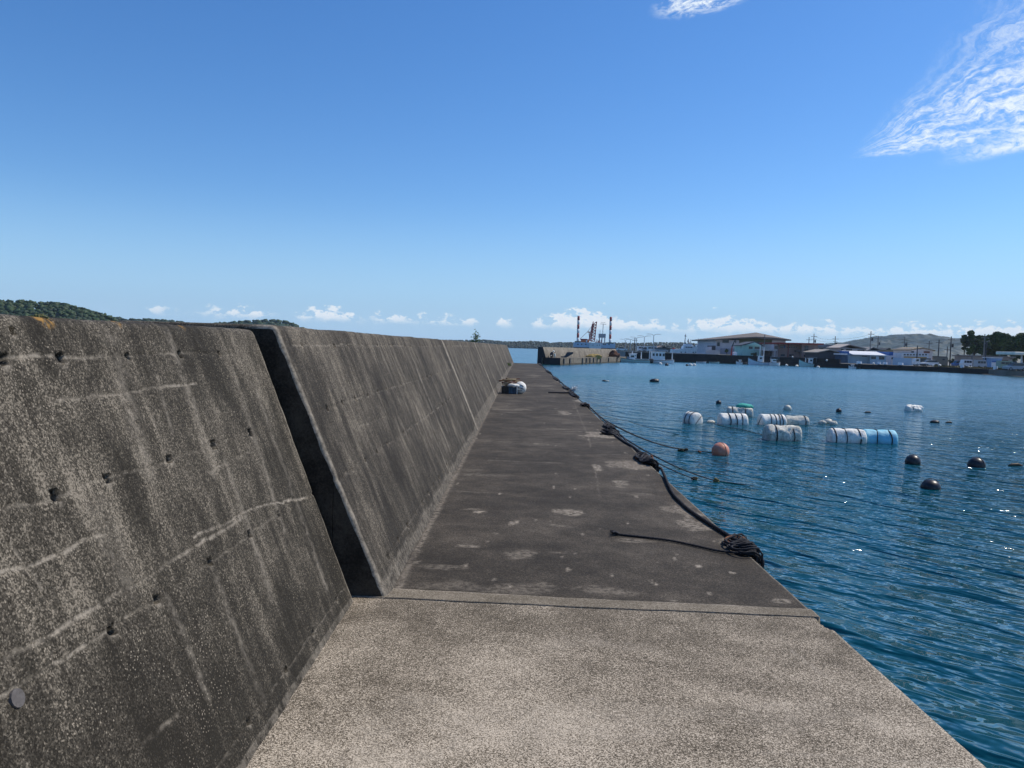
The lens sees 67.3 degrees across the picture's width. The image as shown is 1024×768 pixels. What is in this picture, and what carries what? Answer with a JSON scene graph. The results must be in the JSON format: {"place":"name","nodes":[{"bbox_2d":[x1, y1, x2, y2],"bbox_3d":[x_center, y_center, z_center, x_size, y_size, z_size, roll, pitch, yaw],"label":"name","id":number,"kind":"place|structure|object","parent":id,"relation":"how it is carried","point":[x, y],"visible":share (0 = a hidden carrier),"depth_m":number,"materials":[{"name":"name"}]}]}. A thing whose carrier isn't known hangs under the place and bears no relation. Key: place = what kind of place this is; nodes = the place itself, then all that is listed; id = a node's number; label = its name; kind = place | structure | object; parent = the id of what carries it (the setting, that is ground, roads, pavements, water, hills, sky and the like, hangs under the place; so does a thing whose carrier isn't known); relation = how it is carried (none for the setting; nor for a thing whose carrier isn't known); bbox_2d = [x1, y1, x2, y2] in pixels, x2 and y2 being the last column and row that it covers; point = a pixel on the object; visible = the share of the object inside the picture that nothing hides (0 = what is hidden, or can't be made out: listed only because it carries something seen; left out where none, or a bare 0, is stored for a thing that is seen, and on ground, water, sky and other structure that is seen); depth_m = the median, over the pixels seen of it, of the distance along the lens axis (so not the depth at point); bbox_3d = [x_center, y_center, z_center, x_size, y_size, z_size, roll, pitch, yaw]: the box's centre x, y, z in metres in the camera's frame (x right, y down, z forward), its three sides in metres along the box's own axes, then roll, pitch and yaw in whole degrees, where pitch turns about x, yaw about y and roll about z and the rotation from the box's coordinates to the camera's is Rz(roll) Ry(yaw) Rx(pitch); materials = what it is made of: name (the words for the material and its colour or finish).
{"place":"outdoors","nodes":[
{"label":"outdoors","id":0,"kind":"place"},
{"bbox_2d":[243,322,286,325],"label":"hill","id":1,"kind":"structure","parent":0,"point":[266,323],"depth_m":783.20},
{"bbox_2d":[115,316,304,327],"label":"headland forest","id":2,"kind":"object","parent":1,"relation":"on","point":[270,322],"visible":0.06,"depth_m":794.88,"materials":[{"name":"plant"}]},
{"bbox_2d":[0,0,1023,344],"label":"sky","id":3,"kind":"structure","parent":0,"point":[797,171],"materials":[{"name":"blue"}]},
{"bbox_2d":[351,588,819,623],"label":"pavement","id":4,"kind":"structure","parent":0,"point":[449,596],"depth_m":4.84,"materials":[{"name":"concrete"}]},
{"bbox_2d":[394,363,807,608],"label":"pavement","id":5,"kind":"structure","parent":0,"point":[545,493],"depth_m":7.00,"materials":[{"name":"concrete"}]},
{"bbox_2d":[119,320,477,595],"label":"sea wall","id":6,"kind":"structure","parent":5,"relation":"on","point":[383,430],"depth_m":5.84,"materials":[{"name":"concrete"}]},
{"bbox_2d":[441,340,495,429],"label":"sea wall","id":7,"kind":"structure","parent":5,"relation":"on","point":[471,376],"depth_m":17.69,"materials":[{"name":"concrete"}]},
{"bbox_2d":[474,342,502,395],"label":"sea wall","id":8,"kind":"structure","parent":5,"relation":"on","point":[489,363],"depth_m":28.12,"materials":[{"name":"concrete"}]},
{"bbox_2d":[488,344,507,381],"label":"sea wall","id":9,"kind":"structure","parent":5,"relation":"on","point":[498,361],"depth_m":38.26,"materials":[{"name":"concrete"}]},
{"bbox_2d":[496,344,509,373],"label":"sea wall","id":10,"kind":"structure","parent":5,"relation":"on","point":[503,357],"depth_m":48.11,"materials":[{"name":"concrete"}]},
{"bbox_2d":[471,329,479,342],"bbox_3d":[-2.194,-2.905,46.982,0.647,0.909,0.684,3,3,20],"label":"wall plant","id":11,"kind":"object","parent":10,"relation":"on","point":[476,338],"depth_m":46.89,"materials":[{"name":"green plant"}]},
{"bbox_2d":[501,345,511,368],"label":"sea wall","id":12,"kind":"structure","parent":5,"relation":"on","point":[505,353],"depth_m":58.17,"materials":[{"name":"concrete"}]},
{"bbox_2d":[501,386,515,393],"bbox_3d":[-0.104,0.197,26.325,0.499,0.250,0.598,2,3,1],"label":"slatted basket","id":13,"kind":"object","parent":5,"relation":"on","point":[507,390],"visible":0.98,"depth_m":26.04,"materials":[{"name":"blue plastic"}]},
{"bbox_2d":[508,384,519,386],"bbox_3d":[0.072,0.059,26.125,0.452,0.142,0.281,2,3,1],"label":"foam scrap","id":14,"kind":"object","parent":13,"relation":"in","point":[512,385],"visible":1,"depth_m":26.04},
{"bbox_2d":[504,345,513,364],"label":"sea wall","id":15,"kind":"structure","parent":5,"relation":"on","point":[509,355],"depth_m":68.26,"materials":[{"name":"concrete"}]},
{"bbox_2d":[516,381,525,393],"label":"round float","id":16,"kind":"object","parent":5,"relation":"on","point":[521,388],"visible":0.91,"depth_m":26.13,"materials":[{"name":"white plastic"}]},
{"bbox_2d":[569,390,578,398],"bbox_3d":[2.130,0.432,26.964,0.249,0.308,4.065,2,3,1],"label":"rope coil","id":17,"kind":"object","parent":5,"relation":"on","point":[572,393],"visible":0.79,"depth_m":26.09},
{"bbox_2d":[580,402,590,409],"bbox_3d":[2.059,0.680,21.602,0.272,0.306,1.073,2,3,1],"label":"rope coil","id":18,"kind":"object","parent":5,"relation":"on","point":[587,405],"visible":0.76,"depth_m":21.31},
{"bbox_2d":[576,397,637,452],"bbox_3d":[2.090,0.703,20.138,0.064,0.065,15.801,2,3,1],"label":"mooring rope","id":19,"kind":"object","parent":5,"relation":"on","point":[599,417],"visible":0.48,"depth_m":18.59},
{"bbox_2d":[600,429,618,434],"bbox_3d":[1.840,0.919,14.614,0.344,0.111,0.380,3,3,28],"label":"rope coil","id":20,"kind":"object","parent":5,"relation":"on","point":[605,431],"visible":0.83,"depth_m":14.54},
{"bbox_2d":[603,422,619,433],"bbox_3d":[2.009,0.992,15.638,0.238,0.312,1.756,2,3,1],"label":"rope coil","id":21,"kind":"object","parent":5,"relation":"on","point":[607,425],"visible":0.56,"depth_m":15.48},
{"bbox_2d":[590,407,640,452],"bbox_3d":[2.082,0.895,16.342,0.078,0.161,8.403,2,3,0],"label":"mooring rope","id":22,"kind":"object","parent":5,"relation":"on","point":[622,436],"visible":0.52,"depth_m":16.84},
{"bbox_2d":[610,432,653,460],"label":"mooring rope","id":23,"kind":"object","parent":5,"relation":"on","point":[628,443],"visible":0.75,"depth_m":13.01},
{"bbox_2d":[634,452,659,472],"bbox_3d":[1.946,1.289,11.318,0.262,0.532,1.148,2,3,1],"label":"rope coil","id":24,"kind":"object","parent":5,"relation":"on","point":[644,457],"visible":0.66,"depth_m":10.96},
{"bbox_2d":[610,530,759,554],"bbox_3d":[1.409,1.324,6.445,1.284,0.044,0.160,3,3,27],"label":"mooring rope","id":25,"kind":"object","parent":5,"relation":"on","point":[664,539],"visible":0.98,"depth_m":6.47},
{"bbox_2d":[658,466,738,539],"bbox_3d":[1.879,1.227,8.392,0.210,0.083,4.038,2,3,1],"label":"mooring rope","id":26,"kind":"object","parent":5,"relation":"on","point":[701,518],"visible":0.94,"depth_m":7.65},
{"bbox_2d":[721,533,764,568],"bbox_3d":[1.894,1.450,6.378,0.256,0.359,0.578,2,3,1],"label":"rope coil","id":27,"kind":"object","parent":5,"relation":"on","point":[744,545],"visible":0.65,"depth_m":6.22,"materials":[{"name":"fabric"}]},
{"bbox_2d":[246,597,985,767],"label":"pavement","id":28,"kind":"structure","parent":0,"point":[396,683],"depth_m":3.54,"materials":[{"name":"concrete"}]},
{"bbox_2d":[0,314,352,767],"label":"sea wall","id":29,"kind":"structure","parent":28,"relation":"on","point":[174,591],"depth_m":2.76,"materials":[{"name":"concrete"}]},
{"bbox_2d":[31,314,48,318],"bbox_3d":[-1.639,-0.231,2.660,0.065,0.026,0.051,0,3,-34],"label":"wall plant","id":30,"kind":"object","parent":29,"relation":"attached to","point":[41,315],"depth_m":2.65,"materials":[{"name":"green plant"}]},
{"bbox_2d":[617,351,725,356],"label":"road","id":31,"kind":"structure","parent":0,"point":[622,353],"depth_m":256.09,"materials":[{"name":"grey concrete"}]},
{"bbox_2d":[637,346,646,351],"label":"parked van","id":32,"kind":"object","parent":31,"relation":"on","point":[639,348],"visible":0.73,"depth_m":253.56,"materials":[{"name":"white metal"}]},
{"bbox_2d":[647,346,656,351],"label":"parked van","id":33,"kind":"object","parent":31,"relation":"on","point":[650,348],"visible":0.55,"depth_m":244.53,"materials":[{"name":"white metal"}]},
{"bbox_2d":[654,348,667,352],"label":"parked car","id":34,"kind":"object","parent":31,"relation":"on","point":[660,350],"visible":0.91,"depth_m":241.49,"materials":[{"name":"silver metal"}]},
{"bbox_2d":[730,340,736,354],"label":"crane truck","id":35,"kind":"object","parent":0,"point":[734,353],"visible":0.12,"depth_m":224.94,"materials":[{"name":"white metal"}]},
{"bbox_2d":[692,332,790,354],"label":"building","id":36,"kind":"structure","parent":0,"point":[722,344],"depth_m":249.37,"materials":[{"name":"grey metal"}]},
{"bbox_2d":[733,342,763,355],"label":"building","id":37,"kind":"structure","parent":0,"point":[744,349],"depth_m":225.09,"materials":[{"name":"paint"}]},
{"bbox_2d":[508,348,1023,767],"bbox_3d":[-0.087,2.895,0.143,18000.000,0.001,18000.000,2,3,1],"label":"water","id":38,"kind":"structure","parent":0,"point":[882,561],"depth_m":15.55,"materials":[{"name":"liquid"}]},
{"bbox_2d":[454,339,696,351],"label":"shore forest","id":39,"kind":"object","parent":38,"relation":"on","point":[530,344],"visible":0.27,"depth_m":1219.95,"materials":[{"name":"plant"}]},
{"bbox_2d":[537,347,626,364],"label":"breakwater","id":40,"kind":"object","parent":38,"relation":"in","point":[578,356],"visible":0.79,"depth_m":140.32,"materials":[{"name":"beige concrete"}]},
{"bbox_2d":[561,352,572,357],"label":"folded tarp","id":41,"kind":"object","parent":40,"relation":"on","point":[568,354],"visible":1,"depth_m":134.43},
{"bbox_2d":[586,354,601,358],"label":"net heap","id":42,"kind":"object","parent":40,"relation":"on","point":[598,356],"visible":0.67,"depth_m":152.72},
{"bbox_2d":[608,350,619,357],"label":"net heap","id":43,"kind":"object","parent":40,"relation":"on","point":[613,353],"visible":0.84,"depth_m":171.47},
{"bbox_2d":[573,316,614,348],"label":"crane barge","id":44,"kind":"object","parent":38,"relation":"on","point":[595,345],"visible":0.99,"depth_m":400.18,"materials":[{"name":"white metal"}]},
{"bbox_2d":[591,410,679,434],"bbox_3d":[4.153,1.221,24.105,2.080,1.276,7.924,3,3,16],"label":"mooring rope","id":45,"kind":"object","parent":38,"relation":"on","point":[632,422],"visible":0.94,"depth_m":27.06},
{"bbox_2d":[621,351,653,362],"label":"fishing boat","id":46,"kind":"object","parent":38,"relation":"on","point":[632,358],"visible":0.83,"depth_m":174.81,"materials":[{"name":"white metal"}]},
{"bbox_2d":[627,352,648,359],"bbox_3d":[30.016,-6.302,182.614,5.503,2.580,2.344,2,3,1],"label":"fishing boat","id":47,"kind":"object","parent":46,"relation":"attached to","point":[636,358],"visible":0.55,"depth_m":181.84,"materials":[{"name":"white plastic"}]},
{"bbox_2d":[606,420,711,452],"bbox_3d":[3.546,1.376,20.114,1.179,1.349,6.145,4,4,39],"label":"mooring rope","id":48,"kind":"object","parent":38,"relation":"on","point":[646,439],"visible":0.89,"depth_m":19.89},
{"bbox_2d":[649,349,673,363],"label":"fishing boat","id":49,"kind":"object","parent":38,"relation":"on","point":[657,357],"visible":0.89,"depth_m":176.81,"materials":[{"name":"white metal"}]},
{"bbox_2d":[670,334,696,353],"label":"patrol ship","id":50,"kind":"object","parent":38,"relation":"on","point":[688,348],"visible":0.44,"depth_m":287.19,"materials":[{"name":"white metal"}]},
{"bbox_2d":[682,411,702,423],"bbox_3d":[7.346,1.475,31.250,0.724,0.724,0.600,0,3,-31],"label":"foam float","id":51,"kind":"object","parent":38,"relation":"on","point":[690,417],"visible":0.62,"depth_m":31.03,"materials":[{"name":"white plastic"}]},
{"bbox_2d":[625,352,767,363],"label":"quay wall","id":52,"kind":"structure","parent":38,"relation":"in","point":[727,359],"depth_m":205.35,"materials":[{"name":"concrete"}]},
{"bbox_2d":[711,442,729,455],"bbox_3d":[5.922,1.907,21.836,0.495,0.518,0.494,3,3,20],"label":"ball buoy","id":53,"kind":"object","parent":38,"relation":"on","point":[720,449],"visible":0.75,"depth_m":21.65,"materials":[{"name":"orange plastic"}]},
{"bbox_2d":[717,413,747,424],"bbox_3d":[8.987,1.528,31.316,1.130,0.693,0.693,2,3,-3],"label":"foam float","id":54,"kind":"object","parent":38,"relation":"on","point":[732,418],"visible":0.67,"depth_m":31.03,"materials":[{"name":"white plastic"}]},
{"bbox_2d":[726,406,752,416],"bbox_3d":[10.547,1.374,35.622,1.150,0.653,0.680,2,3,9],"label":"foam float","id":55,"kind":"object","parent":38,"relation":"on","point":[748,412],"visible":0.56,"depth_m":35.37,"materials":[{"name":"white plastic"}]},
{"bbox_2d":[736,403,752,407],"bbox_3d":[10.801,1.041,35.737,0.799,0.309,0.605,2,3,1],"label":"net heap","id":56,"kind":"object","parent":55,"relation":"on","point":[741,405],"visible":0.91,"depth_m":35.52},
{"bbox_2d":[748,345,768,364],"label":"fishing boat","id":57,"kind":"object","parent":38,"relation":"on","point":[760,361],"visible":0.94,"depth_m":194.70,"materials":[{"name":"white metal"}]},
{"bbox_2d":[757,414,786,424],"bbox_3d":[10.688,1.562,31.645,1.100,0.689,0.689,1,3,-5],"label":"foam float","id":58,"kind":"object","parent":38,"relation":"on","point":[773,419],"visible":0.65,"depth_m":31.37,"materials":[{"name":"white plastic"}]},
{"bbox_2d":[769,357,779,365],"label":"fishing boat","id":59,"kind":"object","parent":38,"relation":"on","point":[773,362],"visible":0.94,"depth_m":193.66,"materials":[{"name":"white metal"}]},
{"bbox_2d":[762,424,801,440],"bbox_3d":[9.155,1.757,26.087,1.180,0.773,0.782,2,3,-2],"label":"foam float","id":60,"kind":"object","parent":38,"relation":"on","point":[771,432],"visible":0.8,"depth_m":25.78,"materials":[{"name":"white plastic"}]},
{"bbox_2d":[783,405,790,409],"bbox_3d":[14.420,1.294,40.251,0.397,0.414,0.395,4,3,35],"label":"ball buoy","id":61,"kind":"object","parent":38,"relation":"on","point":[787,407],"visible":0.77,"depth_m":40.10,"materials":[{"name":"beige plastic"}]},
{"bbox_2d":[785,415,808,424],"bbox_3d":[11.876,1.592,32.134,0.960,0.582,0.582,2,3,6],"label":"foam float","id":62,"kind":"object","parent":38,"relation":"on","point":[797,420],"visible":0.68,"depth_m":31.89,"materials":[{"name":"white plastic"}]},
{"bbox_2d":[799,357,816,366],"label":"fishing boat","id":63,"kind":"object","parent":38,"relation":"on","point":[806,364],"visible":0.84,"depth_m":191.60,"materials":[{"name":"white metal"}]},
{"bbox_2d":[826,427,866,443],"bbox_3d":[11.335,1.850,26.075,1.170,0.736,0.740,2,3,5],"label":"foam float","id":64,"kind":"object","parent":38,"relation":"on","point":[843,435],"visible":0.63,"depth_m":25.79,"materials":[{"name":"white plastic"}]},
{"bbox_2d":[863,429,897,443],"bbox_3d":[12.443,1.885,26.106,1.100,0.712,0.712,2,3,5],"label":"foam float","id":65,"kind":"object","parent":38,"relation":"on","point":[876,436],"visible":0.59,"depth_m":25.81,"materials":[{"name":"blue plastic"}]},
{"bbox_2d":[905,454,920,464],"bbox_3d":[11.034,2.145,21.165,0.397,0.414,0.396,0,3,-33],"label":"ball buoy","id":66,"kind":"object","parent":38,"relation":"on","point":[913,459],"visible":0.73,"depth_m":21.03,"materials":[{"name":"black plastic"}]},
{"bbox_2d":[904,404,922,410],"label":"foam float","id":67,"kind":"object","parent":38,"relation":"on","point":[909,407],"visible":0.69,"depth_m":42.33,"materials":[{"name":"white plastic"}]},
{"bbox_2d":[920,478,940,489],"bbox_3d":[9.394,2.319,17.252,0.416,0.414,0.416,-1,4,-39],"label":"ball buoy","id":68,"kind":"object","parent":38,"relation":"on","point":[929,483],"visible":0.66,"depth_m":17.12,"materials":[{"name":"black plastic"}]},
{"bbox_2d":[967,456,985,467],"bbox_3d":[12.665,2.209,20.969,0.444,0.466,0.445,3,3,21],"label":"ball buoy","id":69,"kind":"object","parent":38,"relation":"on","point":[977,462],"visible":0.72,"depth_m":20.82,"materials":[{"name":"black plastic"}]},
{"bbox_3d":[4.133,2.140,17.414,0.164,0.093,0.120,2,3,1],"label":"rope knot","id":70,"kind":"object","parent":38,"relation":"on","visible":0},
{"bbox_2d":[634,449,694,478],"bbox_3d":[3.091,1.610,15.668,0.023,1.192,3.995,3,3,32],"label":"mooring rope","id":71,"kind":"object","parent":70,"relation":"attached to","point":[674,470],"visible":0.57,"depth_m":16.26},
{"bbox_2d":[755,349,777,356],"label":"building","id":72,"kind":"structure","parent":0,"point":[768,353],"depth_m":223.05,"materials":[{"name":"metal"}]},
{"bbox_2d":[759,342,823,357],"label":"building","id":73,"kind":"structure","parent":0,"point":[795,350],"depth_m":220.93,"materials":[{"name":"red metal"}]},
{"bbox_2d":[802,349,839,358],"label":"building","id":74,"kind":"structure","parent":0,"point":[824,353],"depth_m":205.09,"materials":[{"name":"beige metal"}]},
{"bbox_2d":[818,345,846,348],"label":"building","id":75,"kind":"structure","parent":0,"point":[822,346],"depth_m":238.22,"materials":[{"name":"grey tile"}]},
{"bbox_2d":[834,353,846,362],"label":"building","id":76,"kind":"structure","parent":0,"point":[842,357],"depth_m":199.07,"materials":[{"name":"blue metal"}]},
{"bbox_2d":[826,344,866,350],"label":"building","id":77,"kind":"structure","parent":0,"point":[838,347],"depth_m":227.46,"materials":[{"name":"grey metal"}]},
{"bbox_2d":[839,351,892,363],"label":"building","id":78,"kind":"structure","parent":0,"point":[867,357],"depth_m":201.92,"materials":[{"name":"white metal"}]},
{"bbox_2d":[886,356,911,364],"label":"building","id":79,"kind":"structure","parent":0,"point":[891,360],"depth_m":190.98,"materials":[{"name":"white"}]},
{"bbox_2d":[890,347,935,365],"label":"building","id":80,"kind":"structure","parent":0,"point":[924,354],"depth_m":200.61,"materials":[{"name":"white concrete"}]},
{"bbox_2d":[824,333,1022,362],"bbox_3d":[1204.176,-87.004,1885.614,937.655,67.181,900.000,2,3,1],"label":"hill","id":81,"kind":"structure","parent":0,"point":[923,340],"depth_m":1706.58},
{"bbox_2d":[846,362,1023,375],"bbox_3d":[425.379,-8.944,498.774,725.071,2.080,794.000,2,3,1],"label":"ground","id":82,"kind":"structure","parent":0,"point":[1008,372],"depth_m":152.22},
{"bbox_2d":[656,346,671,352],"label":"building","id":83,"kind":"structure","parent":82,"relation":"on","point":[666,348],"depth_m":299.09,"materials":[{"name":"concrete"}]},
{"bbox_2d":[705,346,719,353],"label":"building","id":84,"kind":"structure","parent":82,"relation":"on","point":[710,350],"depth_m":239.20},
{"bbox_2d":[864,347,889,351],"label":"building","id":85,"kind":"structure","parent":82,"relation":"on","point":[873,349],"depth_m":224.85,"materials":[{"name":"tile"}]},
{"bbox_2d":[768,361,1018,373],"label":"quay wall","id":86,"kind":"structure","parent":82,"relation":"on","point":[916,368],"depth_m":178.19,"materials":[{"name":"concrete"}]},
{"bbox_2d":[768,357,840,362],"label":"quay wall","id":87,"kind":"structure","parent":86,"relation":"on","point":[819,360],"depth_m":194.59,"materials":[{"name":"concrete"}]},
{"bbox_2d":[912,358,928,365],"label":"parked truck","id":88,"kind":"object","parent":82,"relation":"on","point":[916,362],"visible":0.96,"depth_m":181.30,"materials":[{"name":"white metal"}]},
{"bbox_2d":[921,360,938,365],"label":"parked car","id":89,"kind":"object","parent":82,"relation":"on","point":[932,362],"visible":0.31,"depth_m":186.14,"materials":[{"name":"white metal"}]},
{"bbox_2d":[948,337,953,364],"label":"utility pole","id":90,"kind":"object","parent":82,"relation":"on","point":[950,351],"visible":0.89,"depth_m":194.57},
{"bbox_2d":[951,361,959,365],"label":"parked car","id":91,"kind":"object","parent":82,"relation":"on","point":[955,363],"visible":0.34,"depth_m":184.17,"materials":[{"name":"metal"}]},
{"bbox_2d":[959,360,971,365],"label":"parked van","id":92,"kind":"object","parent":82,"relation":"on","point":[966,362],"visible":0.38,"depth_m":180.14,"materials":[{"name":"white metal"}]},
{"bbox_2d":[934,365,1012,369],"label":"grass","id":93,"kind":"structure","parent":82,"relation":"on","point":[978,367],"depth_m":166.28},
{"bbox_2d":[960,330,991,354],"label":"tree","id":94,"kind":"object","parent":82,"relation":"on","point":[975,347],"visible":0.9,"depth_m":209.62,"materials":[{"name":"green plant"}]},
{"bbox_2d":[973,360,986,366],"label":"parked van","id":95,"kind":"object","parent":82,"relation":"on","point":[980,363],"visible":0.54,"depth_m":172.16,"materials":[{"name":"silver metal"}]},
{"bbox_2d":[952,355,1015,365],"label":"building","id":96,"kind":"structure","parent":82,"relation":"on","point":[975,357],"depth_m":188.74,"materials":[{"name":"grey"}]},
{"bbox_2d":[981,334,987,359],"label":"utility pole","id":97,"kind":"object","parent":82,"relation":"on","point":[986,342],"visible":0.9,"depth_m":178.51,"materials":[{"name":"concrete"}]},
{"bbox_2d":[975,331,1006,355],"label":"tree","id":98,"kind":"object","parent":82,"relation":"on","point":[996,339],"visible":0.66,"depth_m":211.29,"materials":[{"name":"green plant"}]},
{"bbox_2d":[982,357,1001,366],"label":"building","id":99,"kind":"structure","parent":82,"relation":"on","point":[991,361],"depth_m":174.81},
{"bbox_2d":[996,360,1012,367],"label":"parked van","id":100,"kind":"object","parent":82,"relation":"on","point":[999,364],"visible":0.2,"depth_m":158.20,"materials":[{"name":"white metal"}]},
{"bbox_2d":[996,352,1023,370],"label":"building","id":101,"kind":"structure","parent":82,"relation":"on","point":[1010,353],"depth_m":150.89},
{"bbox_2d":[1001,333,1023,362],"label":"tree","id":102,"kind":"object","parent":82,"relation":"on","point":[1015,343],"visible":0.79,"depth_m":197.39,"materials":[{"name":"green plant"}]},
{"bbox_2d":[1002,363,1023,370],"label":"parked car","id":103,"kind":"object","parent":82,"relation":"on","point":[1017,366],"visible":1,"depth_m":148.28,"materials":[{"name":"silver metal"}]},
{"bbox_2d":[932,356,947,364],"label":"building","id":104,"kind":"structure","parent":0,"point":[942,360],"depth_m":203.78,"materials":[{"name":"grey concrete"}]},
{"bbox_2d":[982,374,1023,376],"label":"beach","id":105,"kind":"structure","parent":0,"point":[1002,375],"depth_m":149.91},
{"bbox_2d":[1008,463,1022,465],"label":"buoy","id":106,"kind":"object","parent":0,"point":[1014,464],"visible":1,"depth_m":21.36,"materials":[{"name":"black plastic"}]},
{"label":"rope knot","id":107,"kind":"object","parent":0,"visible":0},
{"bbox_2d":[619,434,747,484],"bbox_3d":[3.527,1.586,16.119,4.121,1.326,0.818,0,3,-33],"label":"mooring rope","id":108,"kind":"object","parent":107,"relation":"attached to","point":[676,466],"visible":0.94,"depth_m":16.08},
{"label":"hill","id":109,"kind":"structure","parent":0,"visible":0},
{"bbox_2d":[0,299,118,320],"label":"headland forest","id":110,"kind":"object","parent":109,"relation":"on","point":[21,307],"visible":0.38,"depth_m":418.54,"materials":[{"name":"plant"}]}
]}

